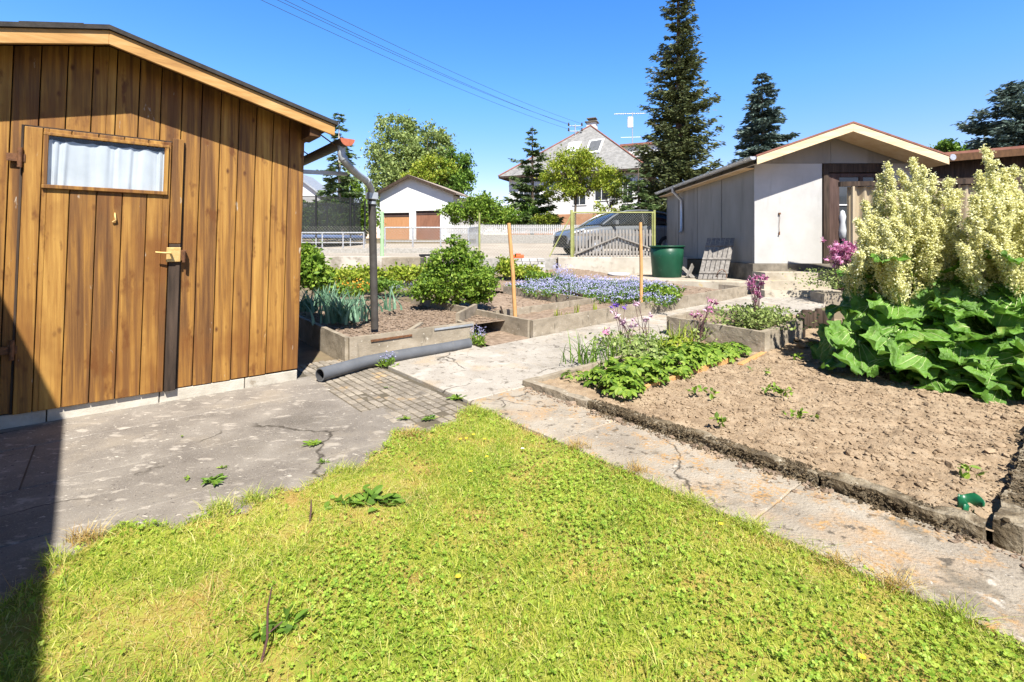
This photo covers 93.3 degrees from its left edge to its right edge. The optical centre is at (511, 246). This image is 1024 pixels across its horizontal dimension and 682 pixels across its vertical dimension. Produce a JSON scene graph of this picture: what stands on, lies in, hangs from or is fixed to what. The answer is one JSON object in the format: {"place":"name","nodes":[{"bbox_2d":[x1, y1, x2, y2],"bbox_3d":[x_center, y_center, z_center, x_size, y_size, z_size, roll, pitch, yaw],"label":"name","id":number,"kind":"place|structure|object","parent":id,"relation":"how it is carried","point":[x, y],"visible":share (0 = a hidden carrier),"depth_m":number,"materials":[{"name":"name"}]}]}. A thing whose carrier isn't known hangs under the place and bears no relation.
{"place":"outdoors","nodes":[
{"label":"outdoors","id":0,"kind":"place"},
{"bbox_2d":[0,376,415,601],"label":"pavement","id":1,"kind":"structure","parent":0,"point":[139,463],"depth_m":2.72,"materials":[{"name":"concrete"}]},
{"bbox_2d":[18,366,545,489],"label":"joint dirt","id":2,"kind":"structure","parent":1,"relation":"on","point":[424,424],"depth_m":3.82,"materials":[{"name":"brown soil"}]},
{"bbox_2d":[303,174,332,195],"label":"house","id":3,"kind":"structure","parent":0,"point":[311,185],"depth_m":55.00,"materials":[{"name":"grey metal"}]},
{"bbox_2d":[296,359,465,431],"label":"paving","id":4,"kind":"structure","parent":0,"point":[423,391],"depth_m":3.89,"materials":[{"name":"concrete"}]},
{"bbox_2d":[315,338,471,380],"bbox_3d":[-1.137,1.114,4.917,0.245,0.132,1.780,0,0,43],"label":"drain pipe","id":5,"kind":"object","parent":4,"relation":"on","point":[339,369],"visible":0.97,"depth_m":4.80,"materials":[{"name":"grey plastic"}]},
{"bbox_2d":[310,244,701,258],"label":"road","id":6,"kind":"structure","parent":0,"point":[535,251],"depth_m":20.00,"materials":[{"name":"grey asphalt"}]},
{"bbox_2d":[553,210,666,254],"bbox_3d":[3.804,-0.507,17.352,4.570,1.604,2.200,0,0,-20],"label":"parked car","id":7,"kind":"object","parent":6,"relation":"on","point":[637,218],"visible":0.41,"depth_m":16.64,"materials":[{"name":"silver metal"}]},
{"bbox_2d":[0,400,1023,681],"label":"lawn","id":8,"kind":"structure","parent":0,"point":[304,657],"depth_m":1.60,"materials":[{"name":"plant"}]},
{"bbox_2d":[260,587,282,662],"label":"dry stalk","id":9,"kind":"object","parent":8,"relation":"on","point":[267,633],"visible":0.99,"depth_m":1.38,"materials":[{"name":"brown plant"}]},
{"bbox_2d":[247,604,319,641],"bbox_3d":[-0.711,1.149,1.498,0.200,0.059,0.117,0,0,-35],"label":"weed","id":10,"kind":"object","parent":8,"relation":"on","point":[282,626],"visible":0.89,"depth_m":1.48,"materials":[{"name":"green plant"}]},
{"bbox_2d":[348,484,408,511],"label":"weed","id":11,"kind":"object","parent":8,"relation":"on","point":[370,495],"visible":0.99,"depth_m":2.21,"materials":[{"name":"green plant"}]},
{"bbox_2d":[0,0,1023,237],"label":"sky","id":12,"kind":"structure","parent":0,"point":[912,70],"materials":[{"name":"blue"}]},
{"bbox_2d":[382,294,824,403],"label":"path","id":13,"kind":"structure","parent":0,"point":[473,372],"depth_m":4.99,"materials":[{"name":"grey concrete"}]},
{"bbox_2d":[751,280,831,288],"bbox_3d":[5.765,0.924,10.001,1.375,0.454,0.549,0,0,0],"label":"step","id":14,"kind":"object","parent":13,"relation":"on","point":[777,284],"visible":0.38,"depth_m":9.73,"materials":[{"name":"concrete"}]},
{"bbox_2d":[751,288,841,296],"bbox_3d":[5.700,1.003,9.729,1.507,0.296,0.548,0,0,0],"label":"step","id":15,"kind":"object","parent":13,"relation":"on","point":[785,292],"visible":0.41,"depth_m":9.46,"materials":[{"name":"concrete"}]},
{"bbox_2d":[297,238,1021,544],"bbox_3d":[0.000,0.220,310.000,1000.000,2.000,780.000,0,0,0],"label":"ground","id":16,"kind":"structure","parent":0,"point":[307,353],"depth_m":10.23,"materials":[{"name":"brown soil"}]},
{"bbox_2d":[0,21,354,429],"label":"wooden shed","id":17,"kind":"structure","parent":16,"relation":"on","point":[151,198],"depth_m":3.56,"materials":[{"name":"brown wood"}]},
{"bbox_2d":[0,126,186,414],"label":"door","id":18,"kind":"structure","parent":17,"relation":"in","point":[84,167],"depth_m":3.42,"materials":[{"name":"brown wood"}]},
{"bbox_2d":[303,145,377,329],"bbox_3d":[-1.572,0.006,4.903,0.447,1.857,1.176,0,0,20],"label":"downpipe","id":19,"kind":"object","parent":17,"relation":"attached to","point":[371,195],"visible":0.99,"depth_m":5.30,"materials":[{"name":"grey metal"}]},
{"bbox_2d":[302,195,365,247],"bbox_3d":[-9.240,-1.097,23.500,4.040,2.393,4.040,0,0,0],"label":"trampoline","id":20,"kind":"object","parent":16,"relation":"on","point":[323,213],"visible":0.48,"depth_m":22.03,"materials":[{"name":"black fabric"}]},
{"bbox_2d":[315,112,367,240],"bbox_3d":[-11.071,-4.372,30.783,3.353,8.382,3.729,0,0,28],"label":"spruce tree","id":21,"kind":"object","parent":16,"relation":"on","point":[331,185],"visible":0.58,"depth_m":30.85,"materials":[{"name":"green plant"}]},
{"bbox_2d":[334,170,386,239],"bbox_3d":[-10.954,-2.977,34.157,3.914,5.308,3.507,0,0,0],"label":"bush","id":22,"kind":"object","parent":16,"relation":"on","point":[356,187],"visible":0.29,"depth_m":34.03,"materials":[{"name":"green plant"}]},
{"bbox_2d":[325,256,459,269],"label":"retaining wall","id":23,"kind":"structure","parent":16,"relation":"on","point":[348,260],"depth_m":13.15,"materials":[{"name":"concrete"}]},
{"bbox_2d":[318,248,475,252],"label":"kerb wall","id":24,"kind":"structure","parent":16,"relation":"on","point":[386,250],"depth_m":18.60,"materials":[{"name":"concrete"}]},
{"bbox_2d":[301,232,364,247],"bbox_3d":[-6.942,-0.247,18.700,2.468,0.638,0.060,0,0,0],"label":"railing","id":25,"kind":"object","parent":24,"relation":"on","point":[363,238],"visible":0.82,"depth_m":18.69,"materials":[{"name":"metal"}]},
{"bbox_2d":[384,227,468,246],"bbox_3d":[-3.301,-0.375,18.700,3.290,0.780,0.060,0,0,0],"label":"railing","id":26,"kind":"object","parent":24,"relation":"on","point":[385,238],"visible":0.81,"depth_m":18.68,"materials":[{"name":"metal"}]},
{"bbox_2d":[382,257,425,280],"bbox_3d":[-2.760,0.585,12.450,0.960,0.630,0.900,0,0,0],"label":"cistern","id":27,"kind":"object","parent":16,"relation":"on","point":[389,261],"visible":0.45,"depth_m":12.00,"materials":[{"name":"concrete"}]},
{"bbox_2d":[359,110,456,209],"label":"deciduous tree","id":28,"kind":"object","parent":16,"relation":"on","point":[387,168],"visible":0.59,"depth_m":46.59,"materials":[{"name":"green plant"}]},
{"bbox_2d":[298,294,528,360],"bbox_3d":[-2.251,1.028,7.281,2.217,0.424,5.140,0,0,-40],"label":"raised bed","id":29,"kind":"object","parent":16,"relation":"on","point":[334,344],"visible":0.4,"depth_m":5.64,"materials":[{"name":"concrete"}]},
{"bbox_2d":[299,285,337,312],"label":"iris plant","id":30,"kind":"object","parent":29,"relation":"on","point":[303,307],"visible":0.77,"depth_m":6.68,"materials":[{"name":"green plant"}]},
{"bbox_2d":[300,242,338,294],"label":"shrub","id":31,"kind":"object","parent":29,"relation":"on","point":[315,272],"visible":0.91,"depth_m":7.74,"materials":[{"name":"green plant"}]},
{"bbox_2d":[305,280,357,306],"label":"iris plant","id":32,"kind":"object","parent":29,"relation":"on","point":[315,293],"visible":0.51,"depth_m":7.20,"materials":[{"name":"green plant"}]},
{"bbox_2d":[313,278,369,297],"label":"groundcover plant","id":33,"kind":"object","parent":29,"relation":"on","point":[356,291],"visible":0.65,"depth_m":8.42,"materials":[{"name":"green plant"}]},
{"bbox_2d":[305,292,379,324],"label":"iris plant","id":34,"kind":"object","parent":29,"relation":"on","point":[339,313],"visible":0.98,"depth_m":5.88,"materials":[{"name":"green plant"}]},
{"bbox_2d":[326,264,369,291],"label":"perennial","id":35,"kind":"object","parent":29,"relation":"on","point":[344,276],"visible":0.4,"depth_m":9.16,"materials":[{"name":"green plant"}]},
{"bbox_2d":[321,291,383,321],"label":"iris plant","id":36,"kind":"object","parent":29,"relation":"on","point":[362,311],"visible":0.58,"depth_m":6.07,"materials":[{"name":"green plant"}]},
{"bbox_2d":[337,261,383,282],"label":"perennial","id":37,"kind":"object","parent":29,"relation":"on","point":[363,272],"visible":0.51,"depth_m":9.64,"materials":[{"name":"green plant"}]},
{"bbox_2d":[360,276,403,296],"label":"groundcover plant","id":38,"kind":"object","parent":29,"relation":"on","point":[384,285],"visible":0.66,"depth_m":8.96,"materials":[{"name":"green plant"}]},
{"bbox_2d":[359,286,405,311],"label":"iris plant","id":39,"kind":"object","parent":29,"relation":"on","point":[385,307],"visible":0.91,"depth_m":6.83,"materials":[{"name":"green plant"}]},
{"bbox_2d":[377,261,423,290],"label":"perennial","id":40,"kind":"object","parent":29,"relation":"on","point":[402,273],"visible":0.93,"depth_m":9.73,"materials":[{"name":"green plant"}]},
{"bbox_2d":[299,269,711,336],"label":"mulch chips","id":41,"kind":"object","parent":29,"relation":"in","point":[402,312],"visible":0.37,"depth_m":6.54,"materials":[{"name":"wood"}]},
{"bbox_2d":[376,175,483,239],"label":"garage","id":42,"kind":"structure","parent":16,"relation":"on","point":[408,201],"depth_m":35.45,"materials":[{"name":"white paint"}]},
{"bbox_2d":[384,217,408,239],"bbox_3d":[-8.524,-1.150,35.888,2.070,2.100,0.050,0,0,12],"label":"door","id":43,"kind":"structure","parent":42,"relation":"in","point":[401,234],"depth_m":35.86,"materials":[{"name":"brown wood"}]},
{"bbox_2d":[416,215,439,239],"bbox_3d":[-6.097,-1.210,35.354,1.900,2.220,0.050,0,0,12],"label":"door","id":44,"kind":"structure","parent":42,"relation":"in","point":[421,220],"depth_m":35.33,"materials":[{"name":"brown wood"}]},
{"bbox_2d":[398,152,462,183],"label":"deciduous tree","id":45,"kind":"object","parent":16,"relation":"on","point":[425,164],"visible":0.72,"depth_m":42.29,"materials":[{"name":"green plant"}]},
{"bbox_2d":[304,211,569,256],"bbox_3d":[-2.080,-0.191,13.500,7.482,1.582,0.090,0,0,0],"label":"wire fence","id":46,"kind":"object","parent":16,"relation":"on","point":[381,232],"visible":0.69,"depth_m":13.50,"materials":[{"name":"grey metal"}]},
{"bbox_2d":[429,146,478,197],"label":"deciduous tree","id":47,"kind":"object","parent":16,"relation":"on","point":[460,183],"visible":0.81,"depth_m":43.21,"materials":[{"name":"green plant"}]},
{"bbox_2d":[435,190,520,234],"bbox_3d":[-2.082,-1.855,29.950,5.331,3.325,3.036,0,0,0],"label":"shrub","id":48,"kind":"object","parent":16,"relation":"on","point":[488,208],"visible":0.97,"depth_m":29.56,"materials":[{"name":"green plant"}]},
{"bbox_2d":[476,235,553,242],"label":"street wall","id":49,"kind":"structure","parent":16,"relation":"on","point":[520,238],"depth_m":25.20,"materials":[{"name":"concrete"}]},
{"bbox_2d":[447,225,578,233],"bbox_3d":[0.479,-0.910,25.295,7.739,0.480,0.070,0,0,0],"label":"picket fence","id":50,"kind":"object","parent":49,"relation":"on","point":[527,229],"visible":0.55,"depth_m":25.26,"materials":[{"name":"white paint"}]},
{"bbox_2d":[481,258,555,273],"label":"retaining wall","id":51,"kind":"structure","parent":16,"relation":"on","point":[550,262],"depth_m":13.15,"materials":[{"name":"concrete"}]},
{"bbox_2d":[517,200,539,234],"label":"shrub","id":52,"kind":"object","parent":16,"relation":"on","point":[532,209],"visible":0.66,"depth_m":34.76,"materials":[{"name":"green plant"}]},
{"bbox_2d":[502,127,564,234],"bbox_3d":[1.643,-4.663,35.819,5.002,8.629,5.155,0,0,0],"label":"pine tree","id":53,"kind":"object","parent":16,"relation":"on","point":[522,185],"visible":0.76,"depth_m":35.64,"materials":[{"name":"green plant"}]},
{"bbox_2d":[530,211,558,234],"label":"shrub","id":54,"kind":"object","parent":16,"relation":"on","point":[544,219],"visible":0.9,"depth_m":33.76,"materials":[{"name":"green plant"}]},
{"bbox_2d":[498,117,658,234],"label":"house","id":55,"kind":"structure","parent":16,"relation":"on","point":[609,151],"depth_m":41.06,"materials":[{"name":"grey paint"}]},
{"bbox_2d":[411,256,746,337],"bbox_3d":[0.909,0.718,9.604,5.844,0.964,4.827,0,0,-40],"label":"raised bed","id":56,"kind":"object","parent":16,"relation":"on","point":[535,319],"visible":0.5,"depth_m":7.52,"materials":[{"name":"concrete"}]},
{"bbox_2d":[407,234,503,304],"bbox_3d":[-0.875,0.403,7.580,1.491,1.214,1.212,0,0,0],"label":"bush","id":57,"kind":"object","parent":56,"relation":"on","point":[475,285],"visible":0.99,"depth_m":7.35,"materials":[{"name":"green plant"}]},
{"bbox_2d":[507,223,516,316],"bbox_3d":[0.006,0.436,6.534,0.151,1.510,0.054,0,0,0],"label":"garden stake","id":58,"kind":"object","parent":56,"relation":"on","point":[512,270],"visible":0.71,"depth_m":6.51,"materials":[{"name":"brown wood"}]},
{"bbox_2d":[494,254,543,279],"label":"perennial","id":59,"kind":"object","parent":56,"relation":"on","point":[503,266],"visible":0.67,"depth_m":11.19,"materials":[{"name":"green plant"}]},
{"bbox_2d":[514,258,545,271],"bbox_3d":[0.339,0.534,12.575,1.032,0.455,0.650,0,0,0],"label":"paver stack","id":60,"kind":"object","parent":56,"relation":"on","point":[531,261],"visible":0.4,"depth_m":12.26,"materials":[{"name":"grey stone"}]},
{"bbox_2d":[520,270,552,281],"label":"groundcover plant","id":61,"kind":"object","parent":56,"relation":"on","point":[530,275],"visible":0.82,"depth_m":10.57,"materials":[{"name":"green plant"}]},
{"bbox_2d":[548,261,578,283],"bbox_3d":[1.080,0.595,10.134,0.644,0.562,0.983,0,0,0],"label":"forget me not","id":62,"kind":"object","parent":56,"relation":"on","point":[565,277],"visible":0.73,"depth_m":10.02,"materials":[{"name":"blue plant"}]},
{"bbox_2d":[503,274,685,307],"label":"forget me nots","id":63,"kind":"object","parent":56,"relation":"on","point":[597,287],"visible":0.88,"depth_m":8.86,"materials":[{"name":"blue plant"}]},
{"bbox_2d":[639,222,642,302],"bbox_3d":[2.015,0.386,7.553,0.064,1.528,0.054,0,0,0],"label":"garden stake","id":64,"kind":"object","parent":56,"relation":"on","point":[640,265],"visible":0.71,"depth_m":7.53,"materials":[{"name":"brown wood"}]},
{"bbox_2d":[637,282,683,299],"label":"groundcover plant","id":65,"kind":"object","parent":56,"relation":"on","point":[668,290],"visible":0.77,"depth_m":7.99,"materials":[{"name":"green plant"}]},
{"bbox_2d":[533,144,625,224],"bbox_3d":[4.598,-3.637,33.116,6.328,6.679,3.937,0,0,0],"label":"deciduous tree","id":66,"kind":"object","parent":16,"relation":"on","point":[583,162],"visible":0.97,"depth_m":32.52,"materials":[{"name":"green plant"}]},
{"bbox_2d":[593,171,629,216],"bbox_3d":[6.600,-2.604,31.948,2.599,4.687,2.169,0,0,0],"label":"deciduous tree","id":67,"kind":"object","parent":16,"relation":"on","point":[619,183],"visible":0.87,"depth_m":31.87,"materials":[{"name":"green plant"}]},
{"bbox_2d":[570,210,655,256],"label":"garden gate","id":68,"kind":"structure","parent":16,"relation":"on","point":[633,234],"depth_m":13.44,"materials":[{"name":"wood"}]},
{"bbox_2d":[557,257,686,273],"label":"retaining wall","id":69,"kind":"structure","parent":16,"relation":"on","point":[630,265],"depth_m":13.08,"materials":[{"name":"concrete"}]},
{"bbox_2d":[616,167,663,210],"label":"conifer shrub","id":70,"kind":"object","parent":16,"relation":"on","point":[642,191],"visible":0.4,"depth_m":26.45,"materials":[{"name":"green plant"}]},
{"bbox_2d":[589,274,750,293],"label":"terrace","id":71,"kind":"structure","parent":16,"relation":"on","point":[696,281],"depth_m":10.68,"materials":[{"name":"concrete"}]},
{"bbox_2d":[649,246,684,277],"bbox_3d":[3.813,0.362,11.900,0.860,0.775,0.860,0,0,0],"label":"rain barrel","id":72,"kind":"object","parent":71,"relation":"on","point":[666,261],"visible":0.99,"depth_m":11.58,"materials":[{"name":"green plastic"}]},
{"bbox_2d":[698,238,734,279],"bbox_3d":[4.759,0.272,11.216,0.575,0.954,1.016,0,0,37],"label":"pallet","id":73,"kind":"object","parent":71,"relation":"on","point":[720,245],"visible":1,"depth_m":11.19,"materials":[{"name":"grey wood"}]},
{"bbox_2d":[622,0,725,212],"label":"spruce tree","id":74,"kind":"object","parent":16,"relation":"on","point":[672,160],"visible":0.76,"depth_m":27.35,"materials":[{"name":"green plant"}]},
{"bbox_2d":[667,308,802,351],"bbox_3d":[2.756,1.040,6.019,1.130,0.364,1.220,0,0,-40],"label":"stone planter","id":75,"kind":"object","parent":16,"relation":"on","point":[764,340],"visible":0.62,"depth_m":5.59,"materials":[{"name":"concrete"}]},
{"bbox_2d":[700,273,819,330],"bbox_3d":[2.934,0.653,5.778,1.278,0.670,1.286,0,0,34],"label":"columbine plant","id":76,"kind":"object","parent":75,"relation":"on","point":[756,316],"visible":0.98,"depth_m":5.74,"materials":[{"name":"green plant"}]},
{"bbox_2d":[727,72,800,164],"bbox_3d":[18.696,-6.585,36.161,7.478,12.602,7.830,0,0,0],"label":"spruce tree","id":77,"kind":"object","parent":16,"relation":"on","point":[759,118],"visible":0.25,"depth_m":35.55,"materials":[{"name":"green plant"}]},
{"bbox_2d":[523,314,1023,555],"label":"soil bed","id":78,"kind":"object","parent":16,"relation":"on","point":[882,441],"visible":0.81,"depth_m":3.05,"materials":[{"name":"soil"}]},
{"bbox_2d":[557,328,629,365],"bbox_3d":[0.791,0.972,4.701,0.755,0.337,0.622,0,0,0],"label":"daylily","id":79,"kind":"object","parent":78,"relation":"on","point":[592,358],"visible":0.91,"depth_m":4.71,"materials":[{"name":"green plant"}]},
{"bbox_2d":[574,326,633,352],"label":"columbine plant","id":80,"kind":"object","parent":78,"relation":"on","point":[605,337],"visible":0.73,"depth_m":5.20,"materials":[{"name":"green plant"}]},
{"bbox_2d":[582,356,642,388],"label":"perennial","id":81,"kind":"object","parent":78,"relation":"on","point":[596,372],"visible":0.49,"depth_m":3.98,"materials":[{"name":"green plant"}]},
{"bbox_2d":[597,364,647,398],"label":"perennial","id":82,"kind":"object","parent":78,"relation":"on","point":[617,387],"visible":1,"depth_m":3.70,"materials":[{"name":"green plant"}]},
{"bbox_2d":[596,329,655,358],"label":"daylily","id":83,"kind":"object","parent":78,"relation":"on","point":[616,344],"visible":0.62,"depth_m":5.00,"materials":[{"name":"green plant"}]},
{"bbox_2d":[600,308,660,351],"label":"columbine plant","id":84,"kind":"object","parent":78,"relation":"on","point":[622,321],"visible":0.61,"depth_m":5.28,"materials":[{"name":"green plant"}]},
{"bbox_2d":[615,340,672,366],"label":"perennial","id":85,"kind":"object","parent":78,"relation":"on","point":[638,352],"visible":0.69,"depth_m":4.57,"materials":[{"name":"green plant"}]},
{"bbox_2d":[621,356,670,384],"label":"perennial","id":86,"kind":"object","parent":78,"relation":"on","point":[640,366],"visible":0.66,"depth_m":4.02,"materials":[{"name":"green plant"}]},
{"bbox_2d":[624,299,675,347],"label":"columbine plant","id":87,"kind":"object","parent":78,"relation":"on","point":[636,303],"visible":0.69,"depth_m":5.42,"materials":[{"name":"green plant"}]},
{"bbox_2d":[645,349,702,379],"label":"perennial","id":88,"kind":"object","parent":78,"relation":"on","point":[684,368],"visible":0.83,"depth_m":4.34,"materials":[{"name":"green plant"}]},
{"bbox_2d":[667,297,718,341],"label":"columbine plant","id":89,"kind":"object","parent":78,"relation":"on","point":[709,307],"visible":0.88,"depth_m":5.69,"materials":[{"name":"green plant"}]},
{"bbox_2d":[665,341,724,366],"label":"perennial","id":90,"kind":"object","parent":78,"relation":"on","point":[699,352],"visible":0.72,"depth_m":4.69,"materials":[{"name":"green plant"}]},
{"bbox_2d":[690,342,739,363],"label":"perennial","id":91,"kind":"object","parent":78,"relation":"on","point":[729,352],"visible":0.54,"depth_m":4.90,"materials":[{"name":"green plant"}]},
{"bbox_2d":[715,341,751,355],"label":"perennial","id":92,"kind":"object","parent":78,"relation":"on","point":[736,346],"visible":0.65,"depth_m":5.07,"materials":[{"name":"green plant"}]},
{"bbox_2d":[958,493,984,506],"bbox_3d":[2.047,1.135,2.153,0.090,0.069,0.035,0,0,44],"label":"plastic pot","id":93,"kind":"object","parent":78,"relation":"on","point":[974,499],"visible":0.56,"depth_m":2.15,"materials":[{"name":"green plastic"}]},
{"bbox_2d":[752,271,843,291],"bbox_3d":[6.830,0.843,10.300,3.146,0.616,0.548,0,0,0],"label":"step","id":94,"kind":"object","parent":16,"relation":"on","point":[778,275],"visible":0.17,"depth_m":10.03,"materials":[{"name":"concrete"}]},
{"bbox_2d":[655,121,955,280],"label":"grey shed","id":95,"kind":"structure","parent":16,"relation":"on","point":[744,202],"depth_m":10.58,"materials":[{"name":"metal"}]},
{"bbox_2d":[829,173,877,262],"bbox_3d":[7.470,-0.625,10.587,1.060,1.950,0.045,0,0,0],"label":"door","id":96,"kind":"structure","parent":95,"relation":"in","point":[837,195],"depth_m":10.57,"materials":[{"name":"brown wood"}]},
{"bbox_2d":[796,308,833,336],"bbox_3d":[3.921,1.014,6.358,1.062,0.354,0.240,0,0,-39],"label":"log palisade","id":97,"kind":"object","parent":16,"relation":"on","point":[808,319],"visible":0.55,"depth_m":6.48,"materials":[{"name":"brown wood"}]},
{"bbox_2d":[810,292,842,305],"bbox_3d":[5.961,0.959,8.820,0.790,0.245,0.407,0,0,0],"label":"flower trough","id":98,"kind":"object","parent":16,"relation":"on","point":[829,298],"visible":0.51,"depth_m":8.62,"materials":[{"name":"concrete"}]},
{"bbox_2d":[782,237,872,289],"bbox_3d":[6.127,0.297,8.756,2.006,0.973,1.817,0,0,0],"label":"columbine plant","id":99,"kind":"object","parent":98,"relation":"on","point":[841,255],"visible":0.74,"depth_m":8.69,"materials":[{"name":"pink plant"}]},
{"bbox_2d":[810,156,1011,392],"bbox_3d":[3.765,0.234,4.422,1.735,2.232,1.798,0,0,-37],"label":"rhubarb plant","id":100,"kind":"object","parent":16,"relation":"on","point":[894,262],"visible":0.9,"depth_m":4.29,"materials":[{"name":"green plant"}]},
{"bbox_2d":[838,178,1022,263],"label":"corrugated fence","id":101,"kind":"object","parent":16,"relation":"on","point":[856,196],"visible":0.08,"depth_m":9.29,"materials":[{"name":"plastic"}]},
{"bbox_2d":[928,137,970,151],"bbox_3d":[27.558,-3.452,29.992,2.822,6.543,1.891,0,0,0],"label":"deciduous tree","id":102,"kind":"object","parent":16,"relation":"on","point":[946,145],"visible":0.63,"depth_m":29.76,"materials":[{"name":"green plant"}]},
{"bbox_2d":[889,143,1023,404],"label":"rhubarb plant","id":103,"kind":"object","parent":16,"relation":"on","point":[992,248],"visible":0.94,"depth_m":3.92,"materials":[{"name":"green plant"}]},
{"bbox_2d":[912,145,1023,185],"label":"lean to","id":104,"kind":"object","parent":16,"relation":"on","point":[965,164],"visible":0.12,"depth_m":11.23,"materials":[{"name":"brown wood"}]},
{"bbox_2d":[950,80,1023,149],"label":"spruce tree","id":105,"kind":"object","parent":16,"relation":"on","point":[1005,132],"visible":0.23,"depth_m":25.82,"materials":[{"name":"green plant"}]},
{"bbox_2d":[468,387,1023,650],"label":"path","id":106,"kind":"structure","parent":0,"point":[989,579],"depth_m":2.11,"materials":[{"name":"concrete"}]},
{"bbox_2d":[523,387,1023,567],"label":"soil crumbs","id":107,"kind":"object","parent":106,"relation":"on","point":[957,536],"visible":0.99,"depth_m":2.49,"materials":[{"name":"brown soil"}]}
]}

